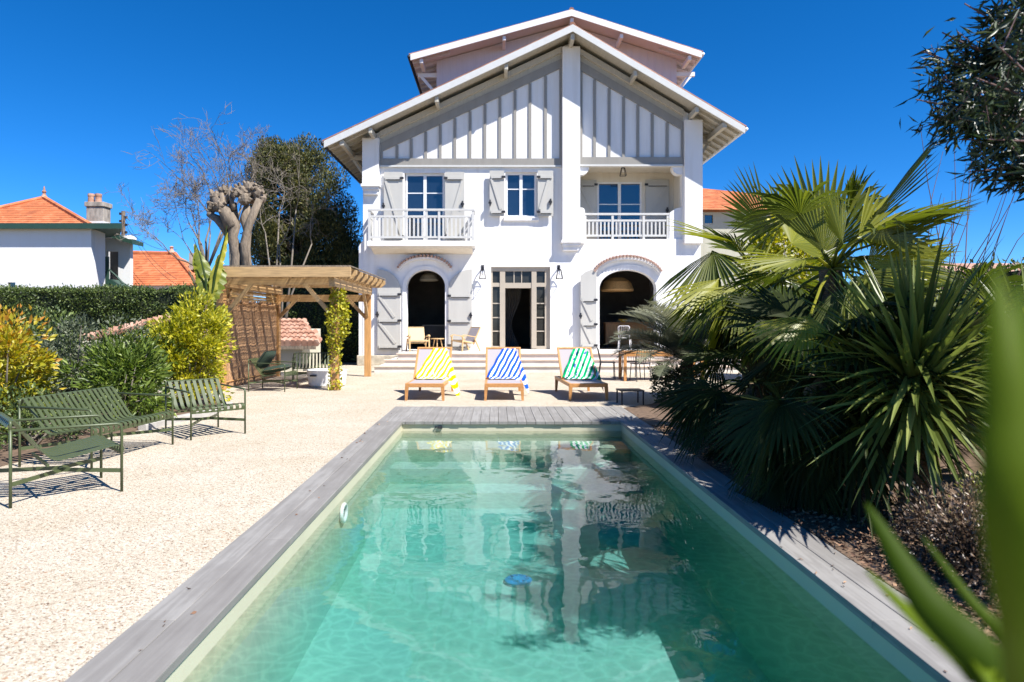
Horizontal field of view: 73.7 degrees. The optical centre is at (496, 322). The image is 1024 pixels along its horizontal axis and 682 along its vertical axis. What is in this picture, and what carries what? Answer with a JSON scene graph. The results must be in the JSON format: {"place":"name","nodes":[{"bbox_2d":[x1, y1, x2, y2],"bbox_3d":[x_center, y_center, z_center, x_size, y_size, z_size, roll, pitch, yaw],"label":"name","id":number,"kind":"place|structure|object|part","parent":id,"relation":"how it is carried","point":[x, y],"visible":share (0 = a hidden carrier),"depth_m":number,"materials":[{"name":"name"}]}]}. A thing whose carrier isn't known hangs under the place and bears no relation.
{"place":"outdoors","nodes":[
{"label":"outdoors","id":0,"kind":"place"},
{"bbox_2d":[0,396,216,466],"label":"planting bed","id":1,"kind":"object","parent":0,"point":[4,456],"depth_m":8.73,"materials":[{"name":"soil"}]},
{"bbox_2d":[0,304,65,438],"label":"bronze shrub","id":2,"kind":"object","parent":1,"relation":"on","point":[37,357],"visible":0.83,"depth_m":9.05,"materials":[{"name":"yellow plant"}]},
{"bbox_2d":[2,304,113,403],"bbox_3d":[-8.227,0.597,12.455,2.486,1.904,1.936,0,0,31],"label":"hazel shrub","id":3,"kind":"object","parent":1,"relation":"on","point":[35,326],"visible":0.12,"depth_m":12.64,"materials":[{"name":"green plant"}]},
{"bbox_2d":[0,380,123,449],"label":"dark groundcover","id":4,"kind":"object","parent":1,"relation":"on","point":[27,413],"visible":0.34,"depth_m":8.41,"materials":[{"name":"green plant"}]},
{"bbox_2d":[17,312,149,414],"bbox_3d":[-7.043,0.673,11.386,2.463,1.721,1.858,0,0,33],"label":"grey shrub","id":5,"kind":"object","parent":1,"relation":"on","point":[76,328],"visible":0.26,"depth_m":11.12,"materials":[{"name":"green plant"}]},
{"bbox_2d":[52,332,177,424],"bbox_3d":[-5.603,0.866,10.324,1.721,1.492,1.714,0,0,0],"label":"narrow leaf shrub","id":6,"kind":"object","parent":1,"relation":"on","point":[141,364],"visible":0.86,"depth_m":10.13,"materials":[{"name":"green plant"}]},
{"bbox_2d":[73,322,197,412],"bbox_3d":[-6.268,0.762,11.662,1.925,1.640,1.738,0,0,0],"label":"narrow leaf shrub","id":7,"kind":"object","parent":1,"relation":"on","point":[116,336],"visible":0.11,"depth_m":11.61,"materials":[{"name":"green plant"}]},
{"bbox_2d":[125,286,238,406],"bbox_3d":[-5.693,0.429,12.368,1.941,2.228,1.823,0,0,0],"label":"golden shrub","id":8,"kind":"object","parent":1,"relation":"on","point":[185,326],"visible":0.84,"depth_m":12.10,"materials":[{"name":"yellow plant"}]},
{"bbox_2d":[52,362,498,422],"bbox_3d":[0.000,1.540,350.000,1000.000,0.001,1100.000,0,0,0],"label":"ground","id":9,"kind":"structure","parent":0,"point":[349,363],"depth_m":25.86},
{"bbox_2d":[0,186,121,288],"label":"neighbour house","id":10,"kind":"structure","parent":9,"relation":"on","point":[45,240],"depth_m":30.00,"materials":[{"name":"white paint"}]},
{"bbox_2d":[0,280,226,372],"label":"clipped hedge","id":11,"kind":"object","parent":9,"relation":"on","point":[96,302],"visible":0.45,"depth_m":20.27,"materials":[{"name":"green plant"}]},
{"bbox_2d":[105,235,142,288],"bbox_3d":[-19.054,-1.416,34.625,2.279,6.031,4.989,0,0,-22],"label":"neighbour annex","id":12,"kind":"object","parent":9,"relation":"on","point":[118,262],"visible":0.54,"depth_m":33.50,"materials":[{"name":"white paint"}]},
{"bbox_2d":[110,252,117,279],"bbox_3d":[-18.867,-2.695,34.025,0.731,1.827,0.050,0,0,0],"label":"window","id":13,"kind":"structure","parent":12,"relation":"in","point":[113,255],"depth_m":34.00,"materials":[{"name":"grey glass"}]},
{"bbox_2d":[83,315,172,380],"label":"garden wall","id":14,"kind":"structure","parent":9,"relation":"on","point":[114,328],"depth_m":16.15,"materials":[{"name":"tile"}]},
{"bbox_2d":[119,211,176,284],"bbox_3d":[-19.860,-2.523,38.854,3.077,8.046,14.361,0,0,-25],"label":"utility pole","id":15,"kind":"object","parent":9,"relation":"on","point":[122,221],"visible":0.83,"depth_m":39.91,"materials":[{"name":"grey"}]},
{"bbox_2d":[133,246,227,289],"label":"tiled house","id":16,"kind":"structure","parent":9,"relation":"on","point":[146,272],"depth_m":38.65,"materials":[{"name":"tile"}]},
{"bbox_2d":[123,103,271,264],"bbox_3d":[-11.412,-3.421,26.425,5.469,9.852,3.311,0,0,-26],"label":"bare tree","id":17,"kind":"object","parent":9,"relation":"on","point":[215,142],"visible":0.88,"depth_m":26.54,"materials":[{"name":"plant"}]},
{"bbox_2d":[104,124,301,265],"bbox_3d":[-10.895,-3.016,26.040,6.992,9.033,4.113,0,0,0],"label":"bare tree","id":18,"kind":"object","parent":9,"relation":"on","point":[193,186],"visible":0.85,"depth_m":25.86,"materials":[{"name":"brown plant"}]},
{"bbox_2d":[206,180,266,301],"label":"pollarded tree","id":19,"kind":"object","parent":9,"relation":"on","point":[222,203],"visible":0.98,"depth_m":21.38,"materials":[{"name":"grey plant"}]},
{"bbox_2d":[225,147,275,302],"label":"bare tree","id":20,"kind":"object","parent":9,"relation":"on","point":[250,165],"visible":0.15,"depth_m":29.89,"materials":[{"name":"brown plant"}]},
{"bbox_2d":[234,139,340,318],"bbox_3d":[-7.471,-2.525,25.187,4.130,8.066,3.303,0,0,18],"label":"bare tree","id":21,"kind":"object","parent":9,"relation":"on","point":[278,245],"visible":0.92,"depth_m":24.99,"materials":[{"name":"plant"}]},
{"bbox_2d":[240,132,362,292],"bbox_3d":[-8.066,-3.203,28.020,5.713,9.422,3.622,0,0,0],"label":"evergreen tree","id":22,"kind":"object","parent":9,"relation":"on","point":[340,246],"visible":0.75,"depth_m":27.16,"materials":[{"name":"green plant"}]},
{"bbox_2d":[274,262,358,362],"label":"dark hedge","id":23,"kind":"object","parent":9,"relation":"on","point":[312,313],"visible":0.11,"depth_m":26.60,"materials":[{"name":"green plant"}]},
{"bbox_2d":[378,406,641,424],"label":"pool deck","id":24,"kind":"structure","parent":9,"relation":"on","point":[506,415],"depth_m":11.05,"materials":[{"name":"grey wood"}]},
{"bbox_2d":[321,7,747,364],"bbox_3d":[1.306,-5.208,30.385,14.621,13.456,14.230,0,0,0],"label":"villa","id":25,"kind":"object","parent":9,"relation":"on","point":[504,155],"visible":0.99,"depth_m":24.30,"materials":[{"name":"white plaster"},{"name":"grey painted wood"},{"name":"glass"}]},
{"bbox_2d":[406,174,444,240],"bbox_3d":[-2.545,-4.114,24.448,1.392,2.422,0.085,0,0,0],"label":"french window","id":26,"kind":"structure","parent":25,"relation":"in","point":[423,191],"depth_m":24.45,"materials":[{"name":"white paint"}]},
{"bbox_2d":[420,273,438,281],"bbox_3d":[-2.543,-1.970,25.900,0.720,0.761,0.720,0,0,0],"label":"pendant lamp","id":27,"kind":"object","parent":25,"relation":"hanging from","point":[429,277],"visible":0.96,"depth_m":25.66,"materials":[{"name":"beige fabric"}]},
{"bbox_2d":[479,265,485,278],"bbox_3d":[-0.480,-1.803,24.118,0.242,0.508,0.359,0,0,0],"label":"lantern","id":28,"kind":"object","parent":25,"relation":"attached to","point":[482,268],"visible":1,"depth_m":24.00,"materials":[{"name":"metal"}]},
{"bbox_2d":[503,173,538,220],"bbox_3d":[0.886,-4.490,24.350,1.257,1.737,0.280,0,0,0],"label":"window","id":29,"kind":"structure","parent":25,"relation":"in","point":[520,187],"depth_m":24.45,"materials":[{"name":"white paint"}]},
{"bbox_2d":[556,265,562,278],"bbox_3d":[2.228,-1.803,24.118,0.242,0.508,0.359,0,0,0],"label":"lantern","id":30,"kind":"object","parent":25,"relation":"attached to","point":[558,268],"visible":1,"depth_m":24.04,"materials":[{"name":"metal"}]},
{"bbox_2d":[601,278,633,291],"bbox_3d":[4.592,-1.775,25.900,1.240,1.149,1.240,0,0,0],"label":"pendant lamp","id":31,"kind":"object","parent":25,"relation":"hanging from","point":[617,284],"visible":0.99,"depth_m":25.47,"materials":[{"name":"wicker"}]},
{"bbox_2d":[597,182,641,238],"bbox_3d":[4.662,-4.186,25.858,1.685,2.285,0.085,0,0,0],"label":"loggia window","id":32,"kind":"structure","parent":25,"relation":"in","point":[612,197],"depth_m":25.86,"materials":[{"name":"white paint"}]},
{"bbox_2d":[620,167,626,176],"bbox_3d":[4.628,-5.522,24.900,0.231,0.323,0.231,0,0,0],"label":"lantern","id":33,"kind":"object","parent":25,"relation":"hanging from","point":[623,170],"visible":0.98,"depth_m":24.88,"materials":[{"name":"metal"}]},
{"bbox_2d":[603,322,653,346],"bbox_3d":[5.335,0.473,27.300,2.080,0.990,0.540,0,0,0],"label":"sideboard","id":34,"kind":"object","parent":25,"relation":"in","point":[610,329],"visible":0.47,"depth_m":27.03,"materials":[{"name":"black wood"}]},
{"bbox_3d":[4.835,0.433,27.040,0.900,0.730,0.016,0,0,0],"label":"door","id":35,"kind":"part","parent":34,"relation":"part of","materials":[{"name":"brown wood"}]},
{"bbox_3d":[5.835,0.433,27.040,0.900,0.730,0.016,0,0,0],"label":"door","id":36,"kind":"part","parent":34,"relation":"part of","materials":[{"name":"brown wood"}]},
{"bbox_2d":[164,423,936,681],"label":"pool basin","id":37,"kind":"object","parent":9,"relation":"in","point":[633,557],"visible":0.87,"depth_m":5.93,"materials":[{"name":"teal liquid"}]},
{"bbox_2d":[339,502,347,523],"bbox_3d":[-1.420,1.770,6.360,0.040,0.190,0.240,0,0,0],"label":"pool light","id":38,"kind":"object","parent":37,"relation":"attached to","point":[343,513],"visible":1,"depth_m":6.30,"materials":[{"name":"white paint"}]},
{"bbox_2d":[64,421,966,681],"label":"pool coping","id":39,"kind":"object","parent":37,"relation":"on","point":[223,581],"visible":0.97,"depth_m":4.08,"materials":[{"name":"grey wood"}]},
{"bbox_2d":[138,413,946,671],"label":"fallen leaves","id":40,"kind":"object","parent":39,"relation":"on","point":[193,612],"visible":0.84,"depth_m":4.54,"materials":[{"name":"brown plant"}]},
{"bbox_2d":[505,574,531,587],"bbox_3d":[0.210,2.432,6.450,0.260,0.047,0.260,0,0,0],"label":"floor drain","id":41,"kind":"object","parent":37,"relation":"on","point":[518,580],"visible":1,"depth_m":6.40,"materials":[{"name":"blue plastic"}]},
{"bbox_2d":[701,188,837,340],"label":"tiled house","id":42,"kind":"structure","parent":9,"relation":"on","point":[714,209],"depth_m":40.00,"materials":[{"name":"orange tile"}]},
{"bbox_2d":[705,215,711,222],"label":"window","id":43,"kind":"structure","parent":42,"relation":"in","point":[708,218],"depth_m":40.12,"materials":[{"name":"blue glass"}]},
{"bbox_2d":[761,252,1023,421],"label":"boundary hedge","id":44,"kind":"object","parent":9,"relation":"on","point":[1014,272],"visible":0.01,"depth_m":10.23,"materials":[{"name":"green plant"}]},
{"bbox_2d":[927,263,1023,279],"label":"tiled house","id":45,"kind":"structure","parent":9,"relation":"on","point":[972,264],"depth_m":32.19,"materials":[{"name":"tile"}]},
{"bbox_2d":[0,365,741,681],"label":"gravel","id":46,"kind":"structure","parent":0,"point":[92,564],"depth_m":5.91,"materials":[{"name":"beige gravel"}]},
{"bbox_2d":[0,412,123,508],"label":"garden armchair","id":47,"kind":"object","parent":46,"relation":"on","point":[76,448],"visible":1,"depth_m":6.11,"materials":[{"name":"green metal"}]},
{"bbox_2d":[18,386,173,467],"bbox_3d":[-4.512,1.153,7.822,0.872,0.718,1.445,0,0,7],"label":"garden bench","id":48,"kind":"object","parent":46,"relation":"on","point":[112,391],"visible":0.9,"depth_m":7.74,"materials":[{"name":"green metal"}]},
{"bbox_2d":[138,393,232,429],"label":"bed kerb","id":49,"kind":"structure","parent":46,"relation":"on","point":[154,425],"depth_m":10.43,"materials":[{"name":"concrete"}]},
{"bbox_2d":[165,378,245,439],"bbox_3d":[-3.979,1.153,9.339,0.872,0.718,0.755,0,0,43],"label":"garden armchair","id":50,"kind":"object","parent":46,"relation":"on","point":[207,407],"visible":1,"depth_m":9.35,"materials":[{"name":"green metal"}]},
{"bbox_2d":[188,227,227,390],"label":"banana plant","id":51,"kind":"object","parent":46,"relation":"on","point":[213,281],"visible":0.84,"depth_m":14.32,"materials":[{"name":"green plant"}]},
{"bbox_2d":[248,358,297,391],"bbox_3d":[-5.012,1.153,15.351,0.872,0.718,0.755,0,0,5],"label":"garden armchair","id":52,"kind":"object","parent":46,"relation":"on","point":[288,373],"visible":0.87,"depth_m":15.18,"materials":[{"name":"green metal"}]},
{"bbox_2d":[256,351,275,367],"bbox_3d":[-5.180,0.820,15.360,0.311,0.388,0.580,0,0,5],"label":"back cushion","id":53,"kind":"object","parent":52,"relation":"on","point":[267,356],"visible":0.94,"depth_m":15.19,"materials":[{"name":"green fabric"}]},
{"bbox_2d":[262,364,291,372],"bbox_3d":[-4.930,1.030,15.360,0.514,0.185,0.580,0,0,5],"label":"seat cushion","id":54,"kind":"object","parent":52,"relation":"on","point":[274,368],"visible":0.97,"depth_m":15.12,"materials":[{"name":"green fabric"}]},
{"bbox_2d":[216,265,385,389],"bbox_3d":[-4.728,0.126,17.310,3.115,2.772,4.880,0,0,0],"label":"pergola","id":55,"kind":"object","parent":46,"relation":"on","point":[256,329],"visible":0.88,"depth_m":16.58,"materials":[{"name":"brown wood"}]},
{"bbox_2d":[324,287,352,390],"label":"climbing plant","id":56,"kind":"object","parent":55,"relation":"attached to","point":[343,306],"visible":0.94,"depth_m":15.25,"materials":[{"name":"green plant"}]},
{"bbox_2d":[281,318,321,370],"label":"garden shed","id":57,"kind":"structure","parent":46,"relation":"on","point":[299,335],"depth_m":21.51,"materials":[{"name":"tile"}]},
{"bbox_2d":[292,352,330,381],"bbox_3d":[-4.753,1.153,17.912,1.125,0.718,0.872,0,0,-14],"label":"garden bench","id":58,"kind":"object","parent":46,"relation":"on","point":[294,364],"visible":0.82,"depth_m":18.09,"materials":[{"name":"green metal"}]},
{"bbox_2d":[306,368,347,386],"bbox_3d":[-4.050,1.315,16.350,0.970,0.395,0.970,0,0,0],"label":"white tub","id":59,"kind":"object","parent":46,"relation":"on","point":[318,377],"visible":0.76,"depth_m":15.95,"materials":[{"name":"plastic"}]},
{"bbox_2d":[405,347,453,400],"bbox_3d":[-1.357,1.020,14.223,0.768,0.985,1.953,0,0,2],"label":"sun lounger","id":60,"kind":"object","parent":46,"relation":"on","point":[423,354],"visible":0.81,"depth_m":14.23,"materials":[{"name":"orange wood"}]},
{"bbox_2d":[415,348,459,395],"bbox_3d":[-1.228,1.090,14.539,0.954,1.083,0.782,0,0,2],"label":"towel","id":61,"kind":"object","parent":60,"relation":"on","point":[438,362],"visible":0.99,"depth_m":14.43,"materials":[{"name":"yellow fabric"}]},
{"bbox_2d":[484,347,523,400],"bbox_3d":[0.154,1.020,14.223,0.768,0.985,1.953,0,0,0],"label":"sun lounger","id":62,"kind":"object","parent":46,"relation":"on","point":[492,353],"visible":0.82,"depth_m":14.23,"materials":[{"name":"orange wood"}]},
{"bbox_2d":[487,348,528,393],"bbox_3d":[0.236,1.015,14.544,0.884,0.934,0.782,0,0,0],"label":"towel","id":63,"kind":"object","parent":62,"relation":"on","point":[507,364],"visible":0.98,"depth_m":14.45,"materials":[{"name":"blue fabric"}]},
{"bbox_2d":[374,355,738,371],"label":"terrace","id":64,"kind":"structure","parent":46,"relation":"on","point":[476,369],"depth_m":21.19,"materials":[{"name":"stone"}]},
{"bbox_2d":[399,350,617,352],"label":"terrace paving","id":65,"kind":"structure","parent":64,"relation":"on","point":[522,351],"depth_m":22.99,"materials":[{"name":"stone"}]},
{"bbox_2d":[406,327,429,351],"bbox_3d":[-2.680,0.555,23.308,0.720,0.834,0.855,0,0,-16],"label":"wooden armchair","id":66,"kind":"object","parent":65,"relation":"on","point":[416,335],"visible":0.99,"depth_m":23.50,"materials":[{"name":"brown wood"}]},
{"bbox_2d":[431,338,443,346],"bbox_3d":[-2.027,0.750,23.600,0.480,0.433,0.480,0,0,0],"label":"side table","id":67,"kind":"object","parent":65,"relation":"on","point":[437,341],"visible":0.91,"depth_m":23.46,"materials":[{"name":"brown wood"}]},
{"bbox_2d":[450,327,480,351],"bbox_3d":[-1.034,0.555,23.386,0.855,0.834,0.720,0,0,-37],"label":"wooden armchair","id":68,"kind":"object","parent":65,"relation":"on","point":[472,335],"visible":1,"depth_m":23.40,"materials":[{"name":"brown wood"}]},
{"bbox_2d":[618,326,631,349],"bbox_3d":[4.356,0.529,23.166,0.444,0.873,0.492,0,0,17],"label":"metal chair","id":69,"kind":"object","parent":65,"relation":"on","point":[622,337],"visible":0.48,"depth_m":23.04,"materials":[{"name":"white paint"}]},
{"bbox_2d":[372,353,740,366],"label":"terrace steps","id":70,"kind":"structure","parent":64,"relation":"on","point":[521,360],"depth_m":21.15,"materials":[{"name":"beige stone"}]},
{"bbox_2d":[555,347,607,400],"bbox_3d":[1.738,1.020,14.222,0.768,0.985,1.953,0,0,-3],"label":"sun lounger","id":71,"kind":"object","parent":46,"relation":"on","point":[564,354],"visible":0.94,"depth_m":14.34,"materials":[{"name":"orange wood"}]},
{"bbox_2d":[562,348,603,390],"bbox_3d":[1.786,0.987,14.546,0.855,0.877,0.782,0,0,-4],"label":"towel","id":72,"kind":"object","parent":71,"relation":"on","point":[581,363],"visible":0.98,"depth_m":14.47,"materials":[{"name":"green fabric"}]},
{"bbox_2d":[596,347,615,379],"bbox_3d":[2.945,1.077,18.354,0.492,0.873,0.444,0,0,6],"label":"metal chair","id":73,"kind":"object","parent":46,"relation":"on","point":[600,361],"visible":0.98,"depth_m":18.18,"materials":[{"name":"metal"}]},
{"bbox_2d":[616,388,644,404],"bbox_3d":[2.500,1.377,12.750,0.440,0.270,0.400,0,0,-4],"label":"stand","id":74,"kind":"object","parent":46,"relation":"on","point":[622,390],"visible":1,"depth_m":12.72,"materials":[{"name":"metal"}]},
{"bbox_2d":[621,346,640,377],"bbox_3d":[3.696,1.077,18.785,0.444,0.873,0.492,0,0,-6],"label":"metal chair","id":75,"kind":"object","parent":46,"relation":"on","point":[632,361],"visible":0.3,"depth_m":18.91,"materials":[{"name":"metal"}]},
{"bbox_2d":[629,348,651,381],"bbox_3d":[3.757,1.077,17.715,0.444,0.873,0.492,0,0,-11],"label":"metal chair","id":76,"kind":"object","parent":46,"relation":"on","point":[636,363],"visible":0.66,"depth_m":17.58,"materials":[{"name":"metal"}]},
{"bbox_2d":[618,350,702,380],"bbox_3d":[4.350,1.129,18.100,2.100,0.765,0.804,0,0,0],"label":"dining table","id":77,"kind":"object","parent":46,"relation":"on","point":[624,365],"visible":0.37,"depth_m":17.71,"materials":[{"name":"orange wood"}]},
{"bbox_2d":[0,0,1023,302],"label":"sky","id":78,"kind":"structure","parent":0,"point":[84,83],"materials":[{"name":"blue"}]},
{"bbox_2d":[624,385,998,645],"bbox_3d":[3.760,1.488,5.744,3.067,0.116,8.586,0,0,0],"label":"bark mulch","id":79,"kind":"object","parent":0,"point":[890,577],"visible":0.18,"depth_m":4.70,"materials":[{"name":"brown wood"}]},
{"bbox_2d":[604,300,740,379],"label":"feather palm","id":80,"kind":"object","parent":79,"relation":"on","point":[671,343],"visible":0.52,"depth_m":12.68,"materials":[{"name":"green plant"}]},
{"bbox_2d":[647,350,711,403],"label":"green shrub","id":81,"kind":"object","parent":79,"relation":"on","point":[677,373],"visible":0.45,"depth_m":12.57,"materials":[{"name":"green plant"}]},
{"bbox_2d":[650,337,806,469],"bbox_3d":[2.809,1.076,7.518,2.217,1.847,2.365,0,0,0],"label":"fan palm","id":82,"kind":"object","parent":79,"relation":"on","point":[695,405],"visible":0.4,"depth_m":7.37,"materials":[{"name":"green plant"}]},
{"bbox_2d":[650,162,849,398],"bbox_3d":[3.072,-0.228,8.353,3.180,3.494,2.296,0,0,-39],"label":"fan palm","id":83,"kind":"object","parent":79,"relation":"on","point":[701,296],"visible":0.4,"depth_m":8.11,"materials":[{"name":"green plant"}]},
{"bbox_2d":[737,217,828,287],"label":"yellow leaf shrub","id":84,"kind":"object","parent":79,"relation":"on","point":[776,247],"visible":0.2,"depth_m":11.35,"materials":[{"name":"yellow plant"}]},
{"bbox_2d":[701,282,982,522],"bbox_3d":[2.843,0.741,5.807,2.045,2.314,2.488,0,0,19],"label":"fan palm","id":85,"kind":"object","parent":79,"relation":"on","point":[769,438],"visible":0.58,"depth_m":5.34,"materials":[{"name":"green plant"}]},
{"bbox_2d":[716,137,982,406],"bbox_3d":[3.289,-0.085,6.357,2.616,3.182,2.655,0,0,0],"label":"fan palm","id":86,"kind":"object","parent":79,"relation":"on","point":[804,213],"visible":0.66,"depth_m":6.32,"materials":[{"name":"green plant"}]},
{"bbox_2d":[734,345,982,439],"bbox_3d":[4.733,0.610,9.674,2.774,1.964,4.173,0,0,0],"label":"dark filler shrub","id":87,"kind":"object","parent":79,"relation":"on","point":[739,377],"visible":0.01,"depth_m":9.55,"materials":[{"name":"green plant"}]},
{"bbox_2d":[746,307,980,539],"bbox_3d":[2.835,0.768,5.319,1.774,1.936,1.699,0,0,0],"label":"leaf plant","id":88,"kind":"object","parent":79,"relation":"on","point":[859,508],"visible":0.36,"depth_m":5.08,"materials":[{"name":"green plant"}]},
{"bbox_2d":[764,222,1023,527],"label":"sword leaf plant","id":89,"kind":"object","parent":79,"relation":"on","point":[934,342],"visible":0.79,"depth_m":4.79,"materials":[{"name":"green plant"}]},
{"bbox_2d":[887,470,991,600],"bbox_3d":[2.906,1.215,3.994,1.036,0.644,1.315,0,0,0],"label":"bronze leaf shrub","id":90,"kind":"object","parent":79,"relation":"on","point":[957,532],"visible":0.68,"depth_m":4.03,"materials":[{"name":"brown plant"}]},
{"bbox_2d":[862,238,1023,447],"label":"fan palm","id":91,"kind":"object","parent":79,"relation":"on","point":[1012,278],"visible":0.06,"depth_m":7.74,"materials":[{"name":"green plant"}]},
{"bbox_2d":[865,268,1023,681],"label":"broad blade plant","id":92,"kind":"object","parent":79,"relation":"on","point":[969,648],"visible":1,"depth_m":0.32,"materials":[{"name":"green plant"}]},
{"bbox_2d":[895,0,1023,202],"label":"narrow leaf tree","id":93,"kind":"object","parent":79,"relation":"on","point":[995,112],"visible":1,"depth_m":4.10,"materials":[{"name":"green plant"}]},
{"bbox_2d":[920,127,1023,419],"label":"bare shrub","id":94,"kind":"object","parent":79,"relation":"on","point":[951,242],"visible":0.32,"depth_m":9.38,"materials":[{"name":"plant"}]},
{"bbox_2d":[949,254,1023,438],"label":"sword leaf plant","id":95,"kind":"object","parent":79,"relation":"on","point":[1009,286],"visible":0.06,"depth_m":6.22,"materials":[{"name":"green plant"}]}
]}

